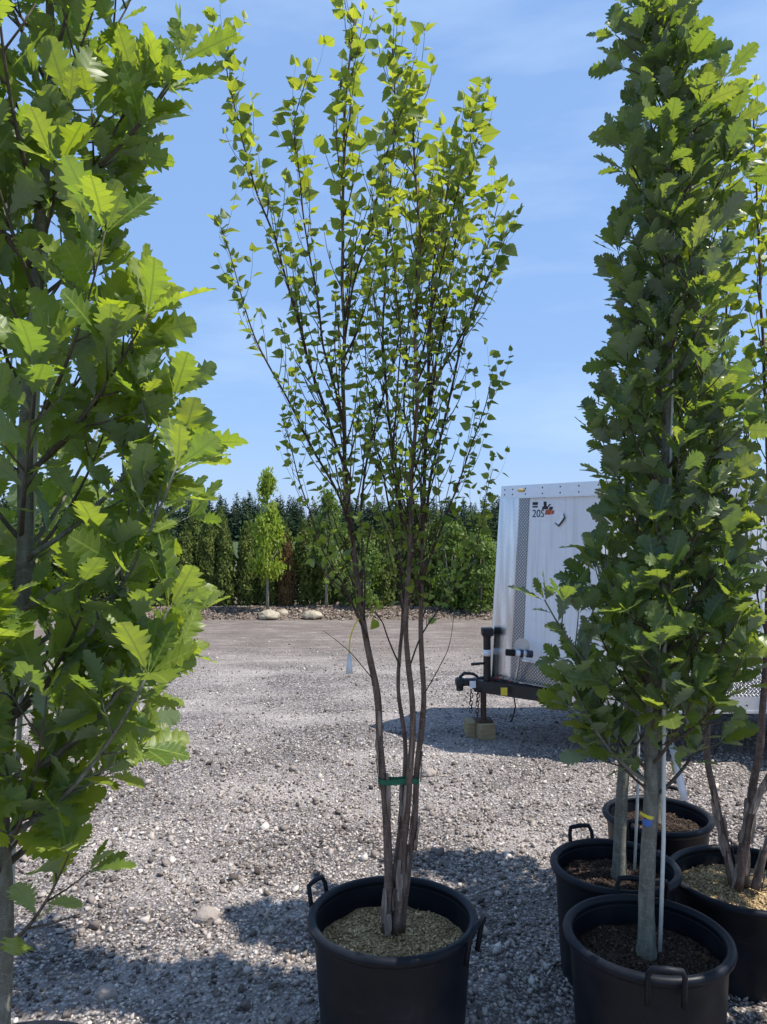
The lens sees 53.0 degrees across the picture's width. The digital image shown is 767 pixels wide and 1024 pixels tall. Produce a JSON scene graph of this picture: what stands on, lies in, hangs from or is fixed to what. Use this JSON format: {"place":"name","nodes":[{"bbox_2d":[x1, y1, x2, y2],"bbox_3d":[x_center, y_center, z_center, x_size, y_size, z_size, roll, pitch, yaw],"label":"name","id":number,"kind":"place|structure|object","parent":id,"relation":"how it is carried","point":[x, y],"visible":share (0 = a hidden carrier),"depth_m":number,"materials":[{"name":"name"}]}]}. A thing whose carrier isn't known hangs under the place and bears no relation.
{"place":"outdoors","nodes":[
{"label":"outdoors","id":0,"kind":"place"},
{"bbox_2d":[0,0,766,519],"label":"sky","id":1,"kind":"structure","parent":0,"point":[538,56],"materials":[{"name":"blue"}]},
{"bbox_2d":[1,541,766,1023],"bbox_3d":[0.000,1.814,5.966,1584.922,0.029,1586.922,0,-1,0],"label":"ground","id":2,"kind":"structure","parent":0,"point":[235,635],"depth_m":4.65,"materials":[{"name":"grey gravel"}]},
{"bbox_2d":[0,492,9,509],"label":"conifer","id":3,"kind":"object","parent":2,"relation":"on","point":[3,501],"visible":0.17,"depth_m":100.97,"materials":[{"name":"green plant"}]},
{"bbox_2d":[12,1020,79,1023],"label":"nursery pot","id":4,"kind":"object","parent":2,"relation":"on","point":[47,1022],"visible":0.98,"depth_m":1.97,"materials":[{"name":"plastic"}]},
{"bbox_2d":[0,0,247,1023],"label":"oak tree","id":5,"kind":"object","parent":4,"relation":"on","point":[144,656],"visible":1,"depth_m":1.65,"materials":[{"name":"green plant"}]},
{"bbox_2d":[11,220,47,883],"bbox_3d":[-0.837,0.237,1.802,0.106,2.029,0.018,0,-1,6],"label":"plant stake","id":6,"kind":"object","parent":5,"relation":"attached to","point":[21,697],"visible":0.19,"depth_m":1.80,"materials":[{"name":"grey metal"}]},
{"bbox_2d":[93,983,117,1002],"bbox_3d":[-1.008,1.740,2.787,0.082,0.051,0.078,1,-1,-31],"label":"rock","id":7,"kind":"object","parent":2,"relation":"on","point":[102,993],"visible":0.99,"depth_m":2.77,"materials":[{"name":"stone"}]},
{"bbox_2d":[167,515,177,538],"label":"conifer","id":8,"kind":"object","parent":2,"relation":"on","point":[172,531],"visible":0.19,"depth_m":90.03,"materials":[{"name":"green plant"}]},
{"bbox_2d":[166,506,178,529],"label":"conifer","id":9,"kind":"object","parent":2,"relation":"on","point":[172,507],"visible":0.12,"depth_m":101.87,"materials":[{"name":"green plant"}]},
{"bbox_2d":[174,508,182,530],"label":"conifer","id":10,"kind":"object","parent":2,"relation":"on","point":[179,512],"visible":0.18,"depth_m":101.96,"materials":[{"name":"green plant"}]},
{"bbox_2d":[175,503,190,539],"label":"conifer","id":11,"kind":"object","parent":2,"relation":"on","point":[185,521],"visible":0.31,"depth_m":93.62,"materials":[{"name":"green plant"}]},
{"bbox_2d":[192,905,221,925],"bbox_3d":[-0.764,1.744,3.327,0.123,0.071,0.100,0,-1,0],"label":"rock","id":12,"kind":"object","parent":2,"relation":"on","point":[207,914],"visible":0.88,"depth_m":3.30,"materials":[{"name":"stone"}]},
{"bbox_2d":[207,500,214,512],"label":"conifer","id":13,"kind":"object","parent":2,"relation":"on","point":[209,502],"visible":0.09,"depth_m":104.85,"materials":[{"name":"green plant"}]},
{"bbox_2d":[221,498,231,525],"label":"conifer","id":14,"kind":"object","parent":2,"relation":"on","point":[225,511],"visible":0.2,"depth_m":103.50,"materials":[{"name":"green plant"}]},
{"bbox_2d":[228,501,239,527],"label":"conifer","id":15,"kind":"object","parent":2,"relation":"on","point":[232,509],"visible":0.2,"depth_m":103.04,"materials":[{"name":"green plant"}]},
{"bbox_2d":[228,509,240,540],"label":"conifer","id":16,"kind":"object","parent":2,"relation":"on","point":[232,525],"visible":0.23,"depth_m":91.42,"materials":[{"name":"green plant"}]},
{"bbox_2d":[230,492,241,515],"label":"conifer","id":17,"kind":"object","parent":2,"relation":"on","point":[238,503],"visible":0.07,"depth_m":119.46,"materials":[{"name":"green plant"}]},
{"bbox_2d":[230,498,254,541],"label":"conifer","id":18,"kind":"object","parent":2,"relation":"on","point":[243,515],"visible":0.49,"depth_m":89.34,"materials":[{"name":"green plant"}]},
{"bbox_2d":[240,490,256,517],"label":"conifer","id":19,"kind":"object","parent":2,"relation":"on","point":[249,498],"visible":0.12,"depth_m":118.87,"materials":[{"name":"green plant"}]},
{"bbox_2d":[245,501,253,518],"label":"conifer","id":20,"kind":"object","parent":2,"relation":"on","point":[250,507],"visible":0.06,"depth_m":105.65,"materials":[{"name":"green plant"}]},
{"bbox_2d":[248,498,259,521],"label":"conifer","id":21,"kind":"object","parent":2,"relation":"on","point":[254,508],"visible":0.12,"depth_m":103.45,"materials":[{"name":"green plant"}]},
{"bbox_2d":[252,503,262,525],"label":"conifer","id":22,"kind":"object","parent":2,"relation":"on","point":[258,509],"visible":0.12,"depth_m":93.70,"materials":[{"name":"green plant"}]},
{"bbox_2d":[48,596,493,619],"bbox_3d":[-2.500,1.954,16.416,23.000,0.179,5.100,0,-1,0],"label":"planting bed","id":23,"kind":"object","parent":2,"relation":"on","point":[336,618],"visible":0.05,"depth_m":14.38,"materials":[{"name":"brown wood"}]},
{"bbox_2d":[10,466,62,568],"bbox_3d":[-6.673,0.513,14.769,1.196,2.918,1.041,0,-1,0],"label":"young tree","id":24,"kind":"object","parent":23,"relation":"on","point":[37,517],"visible":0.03,"depth_m":14.67,"materials":[{"name":"green plant"}]},
{"bbox_2d":[49,553,55,588],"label":"columnar evergreen","id":25,"kind":"object","parent":23,"relation":"on","point":[53,568],"visible":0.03,"depth_m":15.40,"materials":[{"name":"green plant"}]},
{"bbox_2d":[51,565,67,588],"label":"columnar evergreen","id":26,"kind":"object","parent":23,"relation":"on","point":[61,571],"visible":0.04,"depth_m":15.30,"materials":[{"name":"green plant"}]},
{"bbox_2d":[67,478,111,526],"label":"young tree","id":27,"kind":"object","parent":23,"relation":"on","point":[106,502],"visible":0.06,"depth_m":15.19,"materials":[{"name":"green plant"}]},
{"bbox_2d":[96,560,117,602],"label":"columnar evergreen","id":28,"kind":"object","parent":23,"relation":"on","point":[105,594],"visible":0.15,"depth_m":15.31,"materials":[{"name":"green plant"}]},
{"bbox_2d":[115,572,126,598],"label":"columnar evergreen","id":29,"kind":"object","parent":23,"relation":"on","point":[119,583],"visible":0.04,"depth_m":15.34,"materials":[{"name":"green plant"}]},
{"bbox_2d":[104,500,155,591],"bbox_3d":[-4.772,0.593,14.363,1.138,2.747,0.976,0,-1,13],"label":"young tree","id":30,"kind":"object","parent":23,"relation":"on","point":[146,549],"visible":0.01,"depth_m":14.46,"materials":[{"name":"green plant"}]},
{"bbox_2d":[151,530,173,606],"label":"columnar evergreen","id":31,"kind":"object","parent":23,"relation":"on","point":[163,597],"visible":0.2,"depth_m":15.14,"materials":[{"name":"green plant"}]},
{"bbox_2d":[174,523,196,573],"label":"columnar evergreen","id":32,"kind":"object","parent":23,"relation":"on","point":[188,554],"visible":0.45,"depth_m":15.27,"materials":[{"name":"green plant"}]},
{"bbox_2d":[187,512,205,582],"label":"columnar evergreen","id":33,"kind":"object","parent":23,"relation":"on","point":[195,526],"visible":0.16,"depth_m":17.17,"materials":[{"name":"green plant"}]},
{"bbox_2d":[197,523,216,605],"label":"columnar evergreen","id":34,"kind":"object","parent":23,"relation":"on","point":[207,552],"visible":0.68,"depth_m":15.22,"materials":[{"name":"green plant"}]},
{"bbox_2d":[210,506,233,598],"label":"columnar evergreen","id":35,"kind":"object","parent":23,"relation":"on","point":[220,511],"visible":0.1,"depth_m":16.62,"materials":[{"name":"green plant"}]},
{"bbox_2d":[213,521,236,606],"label":"columnar evergreen","id":36,"kind":"object","parent":23,"relation":"on","point":[226,581],"visible":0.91,"depth_m":15.22,"materials":[{"name":"green plant"}]},
{"bbox_2d":[235,520,262,606],"bbox_3d":[-2.723,1.063,15.434,0.576,1.811,0.570,-3,-2,42],"label":"columnar evergreen","id":37,"kind":"object","parent":23,"relation":"on","point":[245,587],"visible":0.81,"depth_m":15.28,"materials":[{"name":"green plant"}]},
{"bbox_2d":[255,531,278,605],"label":"columnar evergreen","id":38,"kind":"object","parent":23,"relation":"on","point":[273,598],"visible":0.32,"depth_m":15.26,"materials":[{"name":"green plant"}]},
{"bbox_2d":[246,466,290,609],"bbox_3d":[-2.174,0.541,14.568,0.849,2.856,0.890,0,-1,0],"label":"young tree","id":39,"kind":"object","parent":23,"relation":"on","point":[269,519],"visible":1,"depth_m":14.51,"materials":[{"name":"green plant"}]},
{"bbox_2d":[258,609,279,618],"bbox_3d":[-2.102,1.871,14.114,0.403,0.168,0.353,0,-1,0],"label":"boulder","id":40,"kind":"object","parent":23,"relation":"on","point":[268,614],"visible":1,"depth_m":14.01,"materials":[{"name":"stone"}]},
{"bbox_2d":[277,609,287,614],"bbox_3d":[-1.897,1.888,14.468,0.235,0.128,0.202,0,-1,0],"label":"boulder","id":41,"kind":"object","parent":23,"relation":"on","point":[282,611],"visible":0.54,"depth_m":14.40,"materials":[{"name":"stone"}]},
{"bbox_2d":[275,536,296,605],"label":"columnar evergreen","id":42,"kind":"object","parent":23,"relation":"on","point":[286,594],"visible":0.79,"depth_m":15.15,"materials":[{"name":"brown plant"}]},
{"bbox_2d":[276,519,296,598],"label":"columnar evergreen","id":43,"kind":"object","parent":23,"relation":"on","point":[287,531],"visible":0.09,"depth_m":16.78,"materials":[{"name":"green plant"}]},
{"bbox_2d":[291,518,318,607],"bbox_3d":[-1.572,1.042,15.571,0.624,1.860,0.633,-2,-2,8],"label":"columnar evergreen","id":44,"kind":"object","parent":23,"relation":"on","point":[305,587],"visible":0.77,"depth_m":15.40,"materials":[{"name":"green plant"}]},
{"bbox_2d":[299,516,317,596],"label":"columnar evergreen","id":45,"kind":"object","parent":23,"relation":"on","point":[310,522],"visible":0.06,"depth_m":17.23,"materials":[{"name":"green plant"}]},
{"bbox_2d":[301,610,322,618],"bbox_3d":[-1.317,1.882,14.169,0.409,0.139,0.328,0,-1,0],"label":"boulder","id":46,"kind":"object","parent":23,"relation":"on","point":[311,614],"visible":1,"depth_m":14.05,"materials":[{"name":"stone"}]},
{"bbox_2d":[303,484,347,606],"bbox_3d":[-1.106,0.718,14.995,0.904,2.517,0.884,0,-1,0],"label":"young tree","id":47,"kind":"object","parent":23,"relation":"on","point":[333,504],"visible":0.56,"depth_m":14.95,"materials":[{"name":"green plant"}]},
{"bbox_2d":[314,533,338,605],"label":"columnar evergreen","id":48,"kind":"object","parent":23,"relation":"on","point":[332,596],"visible":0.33,"depth_m":15.36,"materials":[{"name":"green plant"}]},
{"bbox_2d":[336,520,358,605],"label":"columnar evergreen","id":49,"kind":"object","parent":23,"relation":"on","point":[343,599],"visible":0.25,"depth_m":15.32,"materials":[{"name":"green plant"}]},
{"bbox_2d":[348,537,386,609],"bbox_3d":[-0.345,1.264,14.889,0.829,1.570,0.823,0,-1,0],"label":"leafy shrub","id":50,"kind":"object","parent":23,"relation":"on","point":[372,561],"visible":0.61,"depth_m":14.78,"materials":[{"name":"green plant"}]},
{"bbox_2d":[356,531,378,602],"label":"columnar evergreen","id":51,"kind":"object","parent":23,"relation":"on","point":[366,534],"visible":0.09,"depth_m":15.45,"materials":[{"name":"green plant"}]},
{"bbox_2d":[356,523,382,572],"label":"columnar evergreen","id":52,"kind":"object","parent":23,"relation":"on","point":[373,534],"visible":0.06,"depth_m":17.10,"materials":[{"name":"green plant"}]},
{"bbox_2d":[371,521,397,608],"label":"columnar evergreen","id":53,"kind":"object","parent":23,"relation":"on","point":[386,594],"visible":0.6,"depth_m":15.14,"materials":[{"name":"green plant"}]},
{"bbox_2d":[386,512,407,579],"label":"columnar evergreen","id":54,"kind":"object","parent":23,"relation":"on","point":[398,530],"visible":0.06,"depth_m":16.64,"materials":[{"name":"green plant"}]},
{"bbox_2d":[393,532,411,604],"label":"columnar evergreen","id":55,"kind":"object","parent":23,"relation":"on","point":[398,586],"visible":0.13,"depth_m":15.43,"materials":[{"name":"green plant"}]},
{"bbox_2d":[411,525,434,607],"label":"columnar evergreen","id":56,"kind":"object","parent":23,"relation":"on","point":[416,594],"visible":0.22,"depth_m":15.16,"materials":[{"name":"green plant"}]},
{"bbox_2d":[415,514,431,585],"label":"columnar evergreen","id":57,"kind":"object","parent":23,"relation":"on","point":[426,525],"visible":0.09,"depth_m":16.95,"materials":[{"name":"green plant"}]},
{"bbox_2d":[426,515,448,606],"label":"columnar evergreen","id":58,"kind":"object","parent":23,"relation":"on","point":[430,538],"visible":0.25,"depth_m":15.26,"materials":[{"name":"green plant"}]},
{"bbox_2d":[425,516,470,611],"bbox_3d":[1.300,1.024,14.773,0.809,1.926,0.904,-1,-1,33],"label":"leafy shrub","id":59,"kind":"object","parent":23,"relation":"on","point":[453,600],"visible":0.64,"depth_m":14.70,"materials":[{"name":"green plant"}]},
{"bbox_2d":[449,518,474,605],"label":"columnar evergreen","id":60,"kind":"object","parent":23,"relation":"on","point":[464,538],"visible":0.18,"depth_m":15.17,"materials":[{"name":"green plant"}]},
{"bbox_2d":[451,528,496,614],"bbox_3d":[1.766,1.144,14.601,0.993,1.681,0.928,0,-1,0],"label":"leafy shrub","id":61,"kind":"object","parent":23,"relation":"on","point":[481,574],"visible":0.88,"depth_m":14.46,"materials":[{"name":"green plant"}]},
{"bbox_2d":[468,512,494,590],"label":"columnar evergreen","id":62,"kind":"object","parent":23,"relation":"on","point":[475,523],"visible":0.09,"depth_m":17.03,"materials":[{"name":"green plant"}]},
{"bbox_2d":[473,521,492,605],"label":"columnar evergreen","id":63,"kind":"object","parent":23,"relation":"on","point":[480,560],"visible":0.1,"depth_m":15.36,"materials":[{"name":"green plant"}]},
{"bbox_2d":[274,492,291,527],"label":"conifer","id":64,"kind":"object","parent":2,"relation":"on","point":[284,509],"visible":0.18,"depth_m":101.22,"materials":[{"name":"green plant"}]},
{"bbox_2d":[275,496,291,531],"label":"conifer","id":65,"kind":"object","parent":2,"relation":"on","point":[279,507],"visible":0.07,"depth_m":90.12,"materials":[{"name":"green plant"}]},
{"bbox_2d":[284,495,293,520],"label":"conifer","id":66,"kind":"object","parent":2,"relation":"on","point":[288,505],"visible":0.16,"depth_m":117.79,"materials":[{"name":"green plant"}]},
{"bbox_2d":[286,512,296,535],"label":"conifer","id":67,"kind":"object","parent":2,"relation":"on","point":[290,523],"visible":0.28,"depth_m":91.75,"materials":[{"name":"green plant"}]},
{"bbox_2d":[288,497,299,524],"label":"conifer","id":68,"kind":"object","parent":2,"relation":"on","point":[292,510],"visible":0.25,"depth_m":106.19,"materials":[{"name":"green plant"}]},
{"bbox_2d":[292,510,302,540],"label":"conifer","id":69,"kind":"object","parent":2,"relation":"on","point":[295,533],"visible":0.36,"depth_m":90.03,"materials":[{"name":"green plant"}]},
{"bbox_2d":[293,501,307,530],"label":"conifer","id":70,"kind":"object","parent":2,"relation":"on","point":[303,515],"visible":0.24,"depth_m":105.81,"materials":[{"name":"green plant"}]},
{"bbox_2d":[353,508,363,530],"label":"conifer","id":71,"kind":"object","parent":2,"relation":"on","point":[356,526],"visible":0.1,"depth_m":91.21,"materials":[{"name":"green plant"}]},
{"bbox_2d":[357,502,378,532],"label":"conifer","id":72,"kind":"object","parent":2,"relation":"on","point":[368,515],"visible":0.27,"depth_m":89.67,"materials":[{"name":"green plant"}]},
{"bbox_2d":[369,508,381,532],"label":"conifer","id":73,"kind":"object","parent":2,"relation":"on","point":[375,523],"visible":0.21,"depth_m":89.59,"materials":[{"name":"green plant"}]},
{"bbox_2d":[378,495,386,514],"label":"conifer","id":74,"kind":"object","parent":2,"relation":"on","point":[382,501],"visible":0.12,"depth_m":117.62,"materials":[{"name":"green plant"}]},
{"bbox_2d":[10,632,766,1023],"bbox_3d":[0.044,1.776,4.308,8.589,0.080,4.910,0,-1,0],"label":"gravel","id":75,"kind":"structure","parent":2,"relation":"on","point":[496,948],"depth_m":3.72,"materials":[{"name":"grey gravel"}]},
{"bbox_2d":[384,503,395,528],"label":"conifer","id":76,"kind":"object","parent":2,"relation":"on","point":[388,520],"visible":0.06,"depth_m":94.51,"materials":[{"name":"green plant"}]},
{"bbox_2d":[306,874,485,1023],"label":"nursery pot","id":77,"kind":"object","parent":2,"relation":"on","point":[415,972],"visible":0.89,"depth_m":2.45,"materials":[{"name":"plastic"}]},
{"bbox_2d":[196,0,523,935],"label":"birch tree","id":78,"kind":"object","parent":77,"relation":"on","point":[408,112],"visible":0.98,"depth_m":2.60,"materials":[{"name":"green plant"}]},
{"bbox_2d":[346,618,358,673],"bbox_3d":[-0.104,0.451,2.590,0.046,0.187,0.009,0,-1,0],"label":"plant tag","id":79,"kind":"object","parent":78,"relation":"hanging from","point":[349,670],"visible":0.98,"depth_m":2.59,"materials":[{"name":"plastic"}]},
{"bbox_2d":[378,775,418,785],"bbox_3d":[0.051,0.907,2.600,0.141,0.023,0.038,0,-1,0],"label":"tie tape","id":80,"kind":"object","parent":78,"relation":"attached to","point":[401,780],"visible":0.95,"depth_m":2.58,"materials":[{"name":"green plastic"}]},
{"bbox_2d":[422,768,436,776],"bbox_3d":[0.310,1.784,5.265,0.099,0.059,0.090,1,-1,-36],"label":"rock","id":81,"kind":"object","parent":2,"relation":"on","point":[429,772],"visible":0.98,"depth_m":5.24,"materials":[{"name":"stone"}]},
{"bbox_2d":[430,500,439,516],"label":"conifer","id":82,"kind":"object","parent":2,"relation":"on","point":[433,505],"visible":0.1,"depth_m":116.67,"materials":[{"name":"green plant"}]},
{"bbox_2d":[444,504,459,526],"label":"conifer","id":83,"kind":"object","parent":2,"relation":"on","point":[451,515],"visible":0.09,"depth_m":91.45,"materials":[{"name":"green plant"}]},
{"bbox_2d":[460,508,467,531],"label":"conifer","id":84,"kind":"object","parent":2,"relation":"on","point":[464,519],"visible":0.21,"depth_m":90.51,"materials":[{"name":"green plant"}]},
{"bbox_2d":[459,496,470,521],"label":"conifer","id":85,"kind":"object","parent":2,"relation":"on","point":[466,507],"visible":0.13,"depth_m":118.39,"materials":[{"name":"green plant"}]},
{"bbox_2d":[464,718,475,737],"bbox_3d":[0.700,1.754,6.248,0.070,0.128,0.160,0,-1,-6],"label":"wood block","id":86,"kind":"object","parent":2,"relation":"on","point":[469,727],"depth_m":6.17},
{"bbox_2d":[466,506,475,533],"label":"conifer","id":87,"kind":"object","parent":2,"relation":"on","point":[468,527],"visible":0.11,"depth_m":89.18,"materials":[{"name":"green plant"}]},
{"bbox_2d":[474,720,494,740],"bbox_3d":[0.810,1.749,6.178,0.130,0.130,0.160,0,-1,-14],"label":"wood block","id":88,"kind":"object","parent":2,"relation":"on","point":[485,731],"depth_m":6.10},
{"bbox_2d":[485,519,496,540],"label":"conifer","id":89,"kind":"object","parent":2,"relation":"on","point":[494,536],"visible":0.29,"depth_m":88.98,"materials":[{"name":"green plant"}]},
{"bbox_2d":[487,502,498,540],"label":"conifer","id":90,"kind":"object","parent":2,"relation":"on","point":[494,519],"visible":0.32,"depth_m":90.58,"materials":[{"name":"green plant"}]},
{"bbox_2d":[455,481,766,722],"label":"cargo trailer","id":91,"kind":"object","parent":2,"relation":"on","point":[539,525],"visible":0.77,"depth_m":6.00,"materials":[{"name":"paint"}]},
{"bbox_2d":[550,823,682,984],"bbox_3d":[0.879,1.520,2.923,0.483,0.472,0.483,-1,-1,32],"label":"nursery pot","id":92,"kind":"object","parent":2,"relation":"on","point":[581,868],"visible":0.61,"depth_m":2.93,"materials":[{"name":"plastic"}]},
{"bbox_2d":[633,229,651,869],"bbox_3d":[0.994,0.039,2.942,0.104,2.628,0.018,0,-1,-13],"label":"plant stake","id":93,"kind":"object","parent":92,"relation":"in","point":[637,792],"visible":0.17,"depth_m":2.91,"materials":[{"name":"grey metal"}]},
{"bbox_2d":[566,70,752,882],"bbox_3d":[1.052,-0.139,2.962,0.684,3.141,0.613,0,-1,0],"label":"oak tree","id":94,"kind":"object","parent":92,"relation":"on","point":[619,864],"visible":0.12,"depth_m":2.90,"materials":[{"name":"green plant"}]},
{"bbox_2d":[563,875,737,1023],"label":"nursery pot","id":95,"kind":"object","parent":2,"relation":"on","point":[683,978],"visible":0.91,"depth_m":2.36,"materials":[{"name":"plastic"}]},
{"bbox_2d":[507,0,766,960],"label":"oak tree","id":96,"kind":"object","parent":95,"relation":"on","point":[671,42],"visible":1,"depth_m":2.37,"materials":[{"name":"green plant"}]},
{"bbox_2d":[640,811,653,826],"bbox_3d":[0.840,0.968,2.435,0.051,0.039,0.051,0,-1,0],"label":"marking tape","id":97,"kind":"object","parent":96,"relation":"attached to","point":[647,823],"visible":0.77,"depth_m":2.41,"materials":[{"name":"plastic"}]},
{"bbox_2d":[669,739,688,800],"bbox_3d":[0.973,0.852,2.538,0.079,0.206,0.009,0,-1,-11],"label":"plant tag","id":98,"kind":"object","parent":96,"relation":"hanging from","point":[683,795],"visible":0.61,"depth_m":2.54,"materials":[{"name":"plastic"}]},
{"bbox_2d":[658,231,674,951],"bbox_3d":[0.903,0.009,2.444,0.105,2.722,0.021,1,-1,-26],"label":"plant stake","id":99,"kind":"object","parent":95,"relation":"in","point":[662,876],"visible":0.45,"depth_m":2.40,"materials":[{"name":"grey metal"}]},
{"bbox_2d":[602,786,714,856],"bbox_3d":[1.281,1.563,3.595,0.498,0.412,0.508,0,-1,0],"label":"nursery pot","id":100,"kind":"object","parent":2,"relation":"on","point":[688,824],"visible":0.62,"depth_m":3.57,"materials":[{"name":"plastic"}]},
{"bbox_2d":[658,329,736,823],"bbox_3d":[1.398,0.294,3.638,0.561,2.409,0.487,0,-1,0],"label":"oak tree","id":101,"kind":"object","parent":100,"relation":"on","point":[660,778],"visible":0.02,"depth_m":3.58,"materials":[{"name":"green plant"}]},
{"bbox_2d":[658,844,766,1002],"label":"nursery pot","id":102,"kind":"object","parent":2,"relation":"on","point":[737,915],"visible":0.72,"depth_m":2.82,"materials":[{"name":"plastic"}]},
{"bbox_2d":[704,74,766,891],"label":"birch tree","id":103,"kind":"object","parent":102,"relation":"on","point":[737,873],"visible":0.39,"depth_m":3.00,"materials":[{"name":"green plant"}]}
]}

